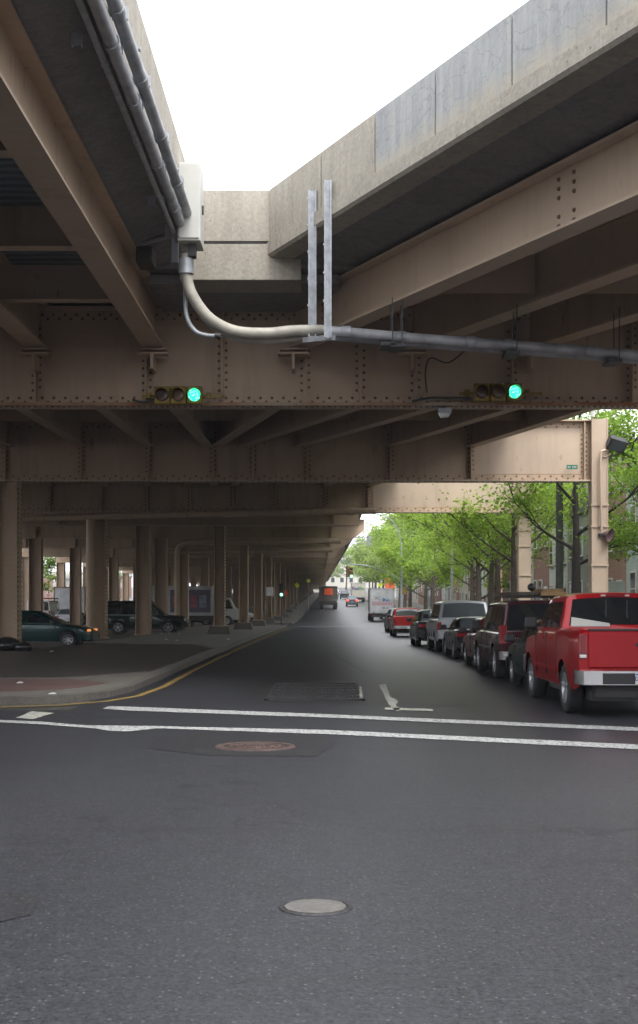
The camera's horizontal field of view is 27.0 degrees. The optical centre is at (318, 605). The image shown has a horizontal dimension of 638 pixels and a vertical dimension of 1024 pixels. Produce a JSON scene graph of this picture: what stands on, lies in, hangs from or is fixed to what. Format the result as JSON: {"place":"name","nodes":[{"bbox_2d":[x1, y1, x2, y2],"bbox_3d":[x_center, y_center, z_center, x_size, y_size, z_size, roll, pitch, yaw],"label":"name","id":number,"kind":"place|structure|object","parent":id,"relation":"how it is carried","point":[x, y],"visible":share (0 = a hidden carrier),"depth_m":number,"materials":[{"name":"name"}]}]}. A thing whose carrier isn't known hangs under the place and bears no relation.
{"place":"outdoors","nodes":[
{"label":"outdoors","id":0,"kind":"place"},
{"bbox_2d":[0,637,19,650],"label":"rubbish bag","id":1,"kind":"object","parent":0,"point":[8,643],"visible":0.88,"depth_m":44.69,"materials":[{"name":"plastic"}]},
{"bbox_2d":[0,679,106,691],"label":"path","id":2,"kind":"structure","parent":0,"point":[9,685],"depth_m":25.74,"materials":[{"name":"red brick"}]},
{"bbox_2d":[0,644,211,677],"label":"path","id":3,"kind":"structure","parent":0,"point":[77,660],"depth_m":37.66,"materials":[{"name":"concrete"}]},
{"bbox_2d":[0,306,637,409],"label":"bridge bent","id":4,"kind":"object","parent":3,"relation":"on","point":[94,358],"visible":0.71,"depth_m":28.98,"materials":[{"name":"beige paint"}]},
{"bbox_2d":[142,386,224,404],"bbox_3d":[-2.918,-4.492,28.365,1.770,0.380,0.470,0,0,0],"label":"traffic light","id":5,"kind":"object","parent":4,"relation":"attached to","point":[178,395],"visible":1,"depth_m":28.35,"materials":[{"name":"teal"}]},
{"bbox_2d":[460,383,541,401],"bbox_3d":[3.907,-4.555,28.365,1.770,0.380,0.470,0,0,0],"label":"traffic light","id":6,"kind":"object","parent":4,"relation":"attached to","point":[497,392],"visible":1,"depth_m":28.35,"materials":[{"name":"teal"}]},
{"bbox_2d":[0,625,282,695],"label":"sidewalk","id":7,"kind":"structure","parent":0,"point":[198,635],"depth_m":55.15,"materials":[{"name":"concrete"}]},
{"bbox_2d":[85,519,95,628],"bbox_3d":[-10.500,-1.200,61.100,0.488,5.500,0.488,0,0,0],"label":"drain pipe","id":8,"kind":"object","parent":7,"relation":"on","point":[90,558],"visible":0.87,"depth_m":60.94,"materials":[{"name":"metal"}]},
{"bbox_2d":[22,507,375,521],"bbox_3d":[-5.800,-4.172,61.200,16.809,0.703,0.366,0,0,0],"label":"drain pipe","id":9,"kind":"object","parent":8,"relation":"attached to","point":[199,514],"visible":0.94,"depth_m":61.07,"materials":[{"name":"metal"}]},
{"bbox_2d":[0,624,286,704],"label":"kerb","id":10,"kind":"structure","parent":7,"relation":"on","point":[78,696],"depth_m":24.43,"materials":[{"name":"concrete"}]},
{"bbox_2d":[108,601,190,633],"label":"parked car","id":11,"kind":"object","parent":7,"relation":"on","point":[121,616],"visible":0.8,"depth_m":76.71,"materials":[{"name":"paint"}]},
{"bbox_2d":[174,538,340,614],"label":"drain pipe","id":12,"kind":"object","parent":7,"relation":"on","point":[300,541],"visible":0.84,"depth_m":85.16,"materials":[{"name":"metal"}]},
{"bbox_2d":[82,624,286,625],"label":"road","id":13,"kind":"structure","parent":0,"point":[193,624],"depth_m":116.12,"materials":[{"name":"asphalt"}]},
{"bbox_2d":[27,598,59,615],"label":"cargo van","id":14,"kind":"object","parent":13,"relation":"on","point":[51,607],"visible":0.19,"depth_m":107.51,"materials":[{"name":"paint"}]},
{"bbox_2d":[152,586,238,624],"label":"box truck","id":15,"kind":"object","parent":13,"relation":"on","point":[201,603],"visible":0.34,"depth_m":105.45,"materials":[{"name":"metal"}]},
{"bbox_2d":[0,587,429,709],"bbox_3d":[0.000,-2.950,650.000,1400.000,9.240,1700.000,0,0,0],"label":"ground","id":16,"kind":"structure","parent":0,"point":[112,635],"depth_m":57.03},
{"bbox_2d":[43,557,55,591],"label":"street tree","id":17,"kind":"object","parent":16,"relation":"on","point":[50,561],"visible":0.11,"depth_m":141.48,"materials":[{"name":"green plant"}]},
{"bbox_2d":[22,610,99,644],"bbox_3d":[-11.250,0.917,52.600,4.910,1.465,2.187,0,0,0],"label":"sedan","id":18,"kind":"object","parent":16,"relation":"on","point":[39,626],"visible":0.69,"depth_m":51.75,"materials":[{"name":"teal paint"}]},
{"bbox_2d":[53,587,85,623],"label":"box truck","id":19,"kind":"object","parent":16,"relation":"on","point":[61,594],"visible":0.1,"depth_m":117.99,"materials":[{"name":"metal"}]},
{"bbox_2d":[0,627,289,706],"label":"kerb line","id":20,"kind":"object","parent":16,"relation":"on","point":[174,680],"visible":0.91,"depth_m":28.41,"materials":[{"name":"yellow paint"}]},
{"bbox_2d":[22,548,342,623],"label":"bridge bent","id":21,"kind":"object","parent":16,"relation":"on","point":[114,554],"visible":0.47,"depth_m":118.48,"materials":[{"name":"beige paint"}]},
{"bbox_2d":[22,526,351,628],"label":"bridge bent","id":22,"kind":"object","parent":16,"relation":"on","point":[37,535],"visible":0.5,"depth_m":85.98,"materials":[{"name":"beige paint"}]},
{"bbox_2d":[22,513,358,634],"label":"bridge bent","id":23,"kind":"object","parent":16,"relation":"on","point":[143,576],"visible":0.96,"depth_m":71.95,"materials":[{"name":"beige paint"}]},
{"bbox_2d":[0,190,628,581],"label":"viaduct","id":24,"kind":"object","parent":23,"relation":"on","point":[237,268],"visible":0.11,"depth_m":38.63,"materials":[{"name":"concrete"}]},
{"bbox_2d":[266,0,637,349],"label":"ramp","id":25,"kind":"structure","parent":24,"relation":"attached to","point":[488,178],"depth_m":21.29,"materials":[{"name":"concrete"}]},
{"bbox_2d":[307,190,315,336],"bbox_3d":[-0.130,-6.130,23.967,0.166,2.712,0.066,0,0,0],"label":"hanging strut","id":26,"kind":"object","parent":25,"relation":"hanging from","point":[311,252],"visible":0.95,"depth_m":23.99,"materials":[{"name":"metal"}]},
{"bbox_2d":[302,335,335,342],"bbox_3d":[-0.003,-4.753,23.700,0.100,0.158,0.796,0,0,-40],"label":"strut foot","id":27,"kind":"object","parent":26,"relation":"attached to","point":[313,339],"visible":1,"depth_m":23.68},
{"bbox_2d":[323,179,331,337],"bbox_3d":[0.145,-6.080,23.317,0.149,2.768,0.066,0,0,0],"label":"hanging strut","id":28,"kind":"object","parent":25,"relation":"hanging from","point":[327,244],"visible":1,"depth_m":23.29,"materials":[{"name":"metal"}]},
{"bbox_2d":[332,297,637,366],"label":"crossing conduit","id":29,"kind":"object","parent":25,"relation":"hanging from","point":[394,341],"visible":0.95,"depth_m":24.65,"materials":[{"name":"metal"}]},
{"bbox_2d":[200,317,307,343],"bbox_3d":[-1.054,-5.146,24.025,2.607,0.849,0.284,0,0,-10],"label":"cream conduit","id":30,"kind":"object","parent":29,"relation":"attached to","point":[271,341],"visible":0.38,"depth_m":24.01,"materials":[{"name":"metal"}]},
{"bbox_2d":[22,519,363,625],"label":"bridge bent","id":31,"kind":"object","parent":16,"relation":"on","point":[75,546],"visible":0.39,"depth_m":99.98,"materials":[{"name":"beige paint"}]},
{"bbox_2d":[168,548,331,554],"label":"drain pipe","id":32,"kind":"object","parent":31,"relation":"attached to","point":[281,550],"visible":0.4,"depth_m":99.15,"materials":[{"name":"metal"}]},
{"bbox_2d":[55,546,344,620],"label":"bridge bent","id":33,"kind":"object","parent":16,"relation":"on","point":[60,562],"visible":0.27,"depth_m":133.95,"materials":[{"name":"beige paint"}]},
{"bbox_2d":[82,554,341,616],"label":"bridge bent","id":34,"kind":"object","parent":16,"relation":"on","point":[229,566],"visible":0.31,"depth_m":148.95,"materials":[{"name":"beige paint"}]},
{"bbox_2d":[108,561,337,611],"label":"bridge bent","id":35,"kind":"object","parent":16,"relation":"on","point":[235,570],"visible":0.32,"depth_m":163.95,"materials":[{"name":"beige paint"}]},
{"bbox_2d":[122,563,336,608],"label":"bridge bent","id":36,"kind":"object","parent":16,"relation":"on","point":[126,586],"visible":0.21,"depth_m":178.98,"materials":[{"name":"beige paint"}]},
{"bbox_2d":[189,580,325,600],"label":"bridge bent","id":37,"kind":"object","parent":16,"relation":"on","point":[263,590],"visible":0.19,"depth_m":241.95,"materials":[{"name":"beige paint"}]},
{"bbox_2d":[189,574,329,606],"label":"bridge bent","id":38,"kind":"object","parent":16,"relation":"on","point":[193,579],"visible":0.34,"depth_m":193.94,"materials":[{"name":"beige paint"}]},
{"bbox_2d":[189,572,331,601],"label":"bridge bent","id":39,"kind":"object","parent":16,"relation":"on","point":[211,581],"visible":0.17,"depth_m":225.98,"materials":[{"name":"beige paint"}]},
{"bbox_2d":[189,570,332,603],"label":"bridge bent","id":40,"kind":"object","parent":16,"relation":"on","point":[298,599],"visible":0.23,"depth_m":209.95,"materials":[{"name":"beige paint"}]},
{"bbox_2d":[22,483,531,638],"bbox_3d":[-8.543,-2.420,62.000,36.915,8.140,0.920,0,0,0],"label":"bridge bent","id":41,"kind":"object","parent":16,"relation":"on","point":[89,498],"visible":0.47,"depth_m":61.98,"materials":[{"name":"beige paint"}]},
{"bbox_2d":[0,419,608,641],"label":"bridge bent","id":42,"kind":"object","parent":16,"relation":"on","point":[111,452],"visible":0.82,"depth_m":46.48,"materials":[{"name":"beige paint"}]},
{"bbox_2d":[590,410,608,531],"bbox_3d":[9.723,-4.726,46.087,0.630,4.351,0.161,0,0,3],"label":"column conduit","id":43,"kind":"object","parent":42,"relation":"attached to","point":[592,415],"depth_m":46.04,"materials":[{"name":"metal"}]},
{"bbox_2d":[602,434,628,457],"bbox_3d":[10.267,-5.527,46.066,0.784,0.813,0.532,0,0,-12],"label":"floodlight","id":44,"kind":"object","parent":42,"relation":"attached to","point":[616,444],"visible":1,"depth_m":45.96,"materials":[{"name":"metal"}]},
{"bbox_2d":[326,555,395,587],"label":"apartment block","id":45,"kind":"structure","parent":16,"relation":"on","point":[339,582],"depth_m":520.00,"materials":[{"name":"beige concrete"}]},
{"bbox_2d":[346,529,383,587],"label":"street tree","id":46,"kind":"object","parent":16,"relation":"on","point":[356,559],"visible":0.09,"depth_m":236.29,"materials":[{"name":"green plant"}]},
{"bbox_2d":[353,533,384,585],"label":"street tree","id":47,"kind":"object","parent":16,"relation":"on","point":[365,579],"visible":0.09,"depth_m":216.30,"materials":[{"name":"green plant"}]},
{"bbox_2d":[349,519,394,604],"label":"street tree","id":48,"kind":"object","parent":16,"relation":"on","point":[374,576],"visible":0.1,"depth_m":197.90,"materials":[{"name":"green plant"}]},
{"bbox_2d":[362,513,460,607],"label":"street tree","id":49,"kind":"object","parent":16,"relation":"on","point":[393,569],"visible":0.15,"depth_m":153.03,"materials":[{"name":"green plant"}]},
{"bbox_2d":[369,513,469,608],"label":"street tree","id":50,"kind":"object","parent":16,"relation":"on","point":[393,554],"visible":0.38,"depth_m":124.65,"materials":[{"name":"green plant"}]},
{"bbox_2d":[364,513,474,609],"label":"street tree","id":51,"kind":"object","parent":16,"relation":"on","point":[391,580],"visible":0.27,"depth_m":139.81,"materials":[{"name":"green plant"}]},
{"bbox_2d":[379,513,500,600],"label":"street tree","id":52,"kind":"object","parent":16,"relation":"on","point":[477,572],"visible":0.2,"depth_m":84.86,"materials":[{"name":"green plant"}]},
{"bbox_2d":[408,515,510,598],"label":"street tree","id":53,"kind":"object","parent":16,"relation":"on","point":[447,570],"visible":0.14,"depth_m":101.65,"materials":[{"name":"green plant"}]},
{"bbox_2d":[459,567,467,599],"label":"row house","id":54,"kind":"structure","parent":16,"relation":"on","point":[463,592],"depth_m":149.88,"materials":[{"name":"beige"}]},
{"bbox_2d":[416,486,571,606],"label":"street tree","id":55,"kind":"object","parent":16,"relation":"on","point":[490,571],"visible":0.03,"depth_m":75.51,"materials":[{"name":"green plant"}]},
{"bbox_2d":[502,525,516,600],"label":"row house","id":56,"kind":"structure","parent":16,"relation":"on","point":[508,589],"depth_m":99.13,"materials":[{"name":"red brick"}]},
{"bbox_2d":[414,476,610,600],"bbox_3d":[9.525,-3.532,63.219,9.728,10.355,9.017,0,0,10],"label":"street tree","id":57,"kind":"object","parent":16,"relation":"on","point":[511,557],"visible":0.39,"depth_m":63.46,"materials":[{"name":"green plant"}]},
{"bbox_2d":[534,503,548,599],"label":"row house","id":58,"kind":"structure","parent":16,"relation":"on","point":[541,576],"depth_m":84.48,"materials":[{"name":"red brick"}]},
{"bbox_2d":[472,410,637,592],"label":"street tree","id":59,"kind":"object","parent":16,"relation":"on","point":[520,500],"visible":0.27,"depth_m":50.69,"materials":[{"name":"green plant"}]},
{"bbox_2d":[548,483,571,599],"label":"row house","id":60,"kind":"structure","parent":16,"relation":"on","point":[552,571],"depth_m":79.40,"materials":[{"name":"white"}]},
{"bbox_2d":[566,483,587,593],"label":"row house","id":61,"kind":"structure","parent":16,"relation":"on","point":[584,568],"depth_m":71.48,"materials":[{"name":"grey"}]},
{"bbox_2d":[578,410,637,567],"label":"street tree","id":62,"kind":"object","parent":16,"relation":"on","point":[623,485],"visible":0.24,"depth_m":53.64,"materials":[{"name":"green plant"}]},
{"bbox_2d":[608,430,636,591],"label":"row house","id":63,"kind":"structure","parent":16,"relation":"on","point":[617,572],"depth_m":63.26,"materials":[{"name":"red brick"}]},
{"bbox_2d":[622,450,637,592],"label":"row house","id":64,"kind":"structure","parent":16,"relation":"on","point":[632,575],"depth_m":60.09,"materials":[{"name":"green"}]},
{"bbox_2d":[233,589,318,623],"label":"sidewalk","id":65,"kind":"structure","parent":0,"point":[295,614],"depth_m":169.65,"materials":[{"name":"concrete"}]},
{"bbox_2d":[0,710,637,1023],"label":"road","id":66,"kind":"structure","parent":0,"point":[475,882],"depth_m":8.25,"materials":[{"name":"asphalt"}]},
{"bbox_2d":[0,893,39,920],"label":"road patch","id":67,"kind":"object","parent":66,"relation":"on","point":[14,905],"visible":1,"depth_m":7.30,"materials":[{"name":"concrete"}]},
{"bbox_2d":[16,711,51,718],"bbox_3d":[-4.258,1.641,19.948,0.417,0.001,1.468,0,0,0],"label":"road marking","id":68,"kind":"object","parent":66,"relation":"on","point":[32,715],"visible":1,"depth_m":19.85,"materials":[{"name":"white paint"}]},
{"bbox_2d":[148,732,334,755],"bbox_3d":[-0.902,1.646,15.922,2.181,0.001,2.787,0,0,0],"label":"road patch","id":69,"kind":"object","parent":66,"relation":"on","point":[205,743],"visible":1,"depth_m":15.87,"materials":[{"name":"asphalt"}]},
{"bbox_2d":[215,741,294,750],"bbox_3d":[-0.743,1.637,15.512,0.940,0.017,0.940,0,0,0],"label":"manhole cover","id":70,"kind":"object","parent":69,"relation":"on","point":[254,746],"visible":1,"depth_m":15.42,"materials":[{"name":"metal"}]},
{"bbox_2d":[278,898,352,915],"bbox_3d":[-0.018,1.644,7.264,0.410,0.008,0.410,0,0,0],"label":"valve cover","id":71,"kind":"object","parent":66,"relation":"on","point":[315,907],"visible":1,"depth_m":7.23,"materials":[{"name":"metal"}]},
{"bbox_2d":[0,720,637,748],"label":"crosswalk line","id":72,"kind":"object","parent":66,"relation":"on","point":[422,736],"visible":1,"depth_m":17.06,"materials":[{"name":"white paint"}]},
{"bbox_2d":[103,706,637,730],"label":"crosswalk line","id":73,"kind":"object","parent":66,"relation":"on","point":[370,717],"visible":1,"depth_m":19.50,"materials":[{"name":"white paint"}]},
{"bbox_2d":[523,592,637,712],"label":"pickup truck","id":74,"kind":"object","parent":66,"relation":"on","point":[580,647],"visible":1,"depth_m":20.69,"materials":[{"name":"red paint"}]},
{"bbox_3d":[-8.700,-2.470,-12.000,13.600,8.000,0.920,0,0,0],"label":"bridge bent","id":75,"kind":"object","parent":66,"relation":"on","visible":0},
{"bbox_2d":[0,0,187,347],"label":"ramp","id":76,"kind":"structure","parent":75,"relation":"on","point":[80,220],"depth_m":19.89,"materials":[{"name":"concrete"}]},
{"bbox_2d":[71,30,82,46],"bbox_3d":[-2.839,-6.681,15.598,0.121,0.238,0.064,0,0,0],"label":"channel bracket","id":77,"kind":"object","parent":76,"relation":"hanging from","point":[76,37],"visible":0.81,"depth_m":15.57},
{"bbox_2d":[75,0,177,242],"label":"conduit","id":78,"kind":"object","parent":76,"relation":"attached to","point":[106,65],"visible":0.97,"depth_m":17.53,"materials":[{"name":"metal"}]},
{"bbox_2d":[87,0,184,228],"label":"conduit","id":79,"kind":"object","parent":76,"relation":"attached to","point":[113,48],"visible":0.92,"depth_m":17.47,"materials":[{"name":"metal"}]},
{"bbox_2d":[106,0,191,216],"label":"conduit","id":80,"kind":"object","parent":76,"relation":"attached to","point":[118,14],"visible":0.94,"depth_m":17.66,"materials":[{"name":"metal"}]},
{"bbox_2d":[136,234,172,269],"bbox_3d":[-3.076,-6.510,24.375,0.543,0.467,1.176,0,0,-29],"label":"pull box","id":81,"kind":"object","parent":76,"relation":"attached to","point":[145,257],"visible":0.89,"depth_m":24.30,"materials":[{"name":"metal"}]},
{"bbox_2d":[171,231,177,262],"bbox_3d":[-2.621,-6.521,24.198,0.121,0.558,0.064,0,0,0],"label":"channel bracket","id":82,"kind":"object","parent":76,"relation":"hanging from","point":[174,251],"visible":0.62,"depth_m":24.17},
{"bbox_2d":[178,162,203,258],"bbox_3d":[-2.255,-6.945,23.547,0.430,1.590,0.745,0,0,0],"label":"junction cabinet","id":83,"kind":"object","parent":76,"relation":"attached to","point":[191,235],"visible":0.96,"depth_m":23.18,"materials":[{"name":"metal"}]},
{"bbox_2d":[178,253,323,338],"bbox_3d":[-1.196,-5.496,23.785,2.643,1.434,0.335,0,0,-13],"label":"cream conduit","id":84,"kind":"object","parent":83,"relation":"attached to","point":[186,273],"visible":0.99,"depth_m":23.57,"materials":[{"name":"metal"}]},
{"bbox_2d":[183,289,220,338],"bbox_3d":[-2.077,-5.455,23.600,0.675,1.433,0.100,0,0,0],"label":"thin conduit","id":85,"kind":"object","parent":84,"relation":"attached to","point":[190,324],"visible":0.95,"depth_m":23.57,"materials":[{"name":"metal"}]},
{"bbox_2d":[44,0,637,586],"label":"sky","id":86,"kind":"structure","parent":0,"point":[255,90],"materials":[{"name":"white"}]},
{"bbox_2d":[70,588,637,709],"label":"road","id":87,"kind":"structure","parent":0,"point":[351,634],"depth_m":33.79,"materials":[{"name":"asphalt"}]},
{"bbox_2d":[319,586,336,608],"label":"dump truck","id":88,"kind":"object","parent":87,"relation":"on","point":[327,595],"visible":0.95,"depth_m":180.10,"materials":[{"name":"paint"}]},
{"bbox_2d":[334,542,360,589],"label":"street tree","id":89,"kind":"object","parent":87,"relation":"on","point":[347,561],"visible":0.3,"depth_m":439.64,"materials":[{"name":"green plant"}]},
{"bbox_2d":[243,664,470,704],"bbox_3d":[0.752,1.645,29.564,4.527,0.001,15.329,0,0,0],"label":"road patch","id":90,"kind":"object","parent":87,"relation":"on","point":[411,692],"visible":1,"depth_m":26.38,"materials":[{"name":"asphalt"}]},
{"bbox_2d":[264,683,364,699],"bbox_3d":[-0.075,1.634,25.500,1.750,0.028,4.800,0,0,0],"label":"road grating","id":91,"kind":"object","parent":90,"relation":"on","point":[273,688],"visible":1,"depth_m":25.44,"materials":[{"name":"metal"}]},
{"bbox_2d":[379,684,399,710],"bbox_3d":[1.274,1.641,24.258,0.202,0.001,7.153,0,0,0],"label":"road marking","id":92,"kind":"object","parent":90,"relation":"on","point":[392,702],"visible":1,"depth_m":23.49,"materials":[{"name":"white paint"}]},
{"bbox_2d":[351,583,364,601],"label":"delivery truck","id":93,"kind":"object","parent":87,"relation":"on","point":[358,590],"visible":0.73,"depth_m":227.99,"materials":[{"name":"metal"}]},
{"bbox_2d":[350,514,406,607],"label":"signal pole","id":94,"kind":"object","parent":87,"relation":"on","point":[403,590],"visible":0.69,"depth_m":124.94,"materials":[{"name":"metal"}]},
{"bbox_2d":[368,588,393,620],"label":"box truck","id":95,"kind":"object","parent":87,"relation":"on","point":[380,601],"visible":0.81,"depth_m":133.99,"materials":[{"name":"metal"}]},
{"bbox_2d":[387,608,419,636],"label":"pickup truck","id":96,"kind":"object","parent":87,"relation":"on","point":[398,623],"visible":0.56,"depth_m":69.91,"materials":[{"name":"paint"}]},
{"bbox_2d":[407,609,431,646],"bbox_3d":[4.750,0.897,54.840,2.169,1.505,4.640,0,0,0],"label":"pickup truck","id":97,"kind":"object","parent":87,"relation":"on","point":[417,632],"visible":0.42,"depth_m":53.33,"materials":[{"name":"paint"}]},
{"bbox_2d":[423,600,487,651],"bbox_3d":[5.050,0.728,48.722,2.334,1.845,5.356,0,0,0],"label":"sport utility vehicle","id":98,"kind":"object","parent":87,"relation":"on","point":[447,613],"visible":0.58,"depth_m":46.34,"materials":[{"name":"silver paint"}]},
{"bbox_2d":[440,616,482,658],"bbox_3d":[5.000,0.993,42.487,2.150,1.315,4.546,0,0,0],"label":"sedan","id":99,"kind":"object","parent":87,"relation":"on","point":[452,640],"visible":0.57,"depth_m":41.38,"materials":[{"name":"paint"}]},
{"bbox_2d":[459,616,485,667],"bbox_3d":[4.950,0.958,36.570,2.077,1.385,4.080,0,0,0],"label":"hatchback","id":100,"kind":"object","parent":87,"relation":"on","point":[468,647],"visible":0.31,"depth_m":36.83,"materials":[{"name":"paint"}]},
{"bbox_2d":[472,596,555,677],"bbox_3d":[4.935,0.720,31.759,2.363,1.860,5.282,0,0,0],"label":"utility wagon","id":101,"kind":"object","parent":87,"relation":"on","point":[501,620],"visible":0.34,"depth_m":29.93,"materials":[{"name":"red paint"}]},
{"bbox_2d":[532,589,566,595],"bbox_3d":[5.265,-0.300,30.750,0.570,0.160,1.900,0,0,0],"label":"timber","id":102,"kind":"object","parent":101,"relation":"on","point":[550,592],"visible":0.69,"depth_m":29.90,"materials":[{"name":"wood"}]},
{"bbox_2d":[504,619,541,683],"bbox_3d":[4.900,0.948,26.915,2.114,1.405,4.290,0,0,0],"label":"sedan","id":103,"kind":"object","parent":87,"relation":"on","point":[514,658],"visible":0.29,"depth_m":27.46,"materials":[{"name":"paint"}]},
{"bbox_2d":[347,587,423,609],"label":"sidewalk","id":104,"kind":"structure","parent":0,"point":[395,601],"depth_m":220.12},
{"bbox_2d":[359,515,432,607],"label":"street tree","id":105,"kind":"object","parent":104,"relation":"on","point":[381,572],"visible":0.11,"depth_m":168.17,"materials":[{"name":"green plant"}]},
{"label":"sidewalk","id":106,"kind":"structure","parent":0,"visible":0},
{"bbox_2d":[413,513,516,600],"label":"street tree","id":107,"kind":"object","parent":106,"relation":"on","point":[472,587],"visible":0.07,"depth_m":93.81,"materials":[{"name":"green plant"}]},
{"bbox_2d":[432,483,580,601],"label":"street tree","id":108,"kind":"object","parent":106,"relation":"on","point":[497,585],"visible":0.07,"depth_m":68.43,"materials":[{"name":"green plant"}]},
{"bbox_2d":[556,483,562,588],"bbox_3d":[9.950,-3.200,55.000,0.340,9.500,0.323,0,0,0],"label":"utility pole","id":109,"kind":"object","parent":106,"relation":"on","point":[559,553],"visible":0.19,"depth_m":54.87,"materials":[{"name":"metal"}]},
{"bbox_2d":[608,581,624,591],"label":"gate panel","id":110,"kind":"structure","parent":106,"relation":"on","point":[616,586],"depth_m":51.97,"materials":[{"name":"green"}]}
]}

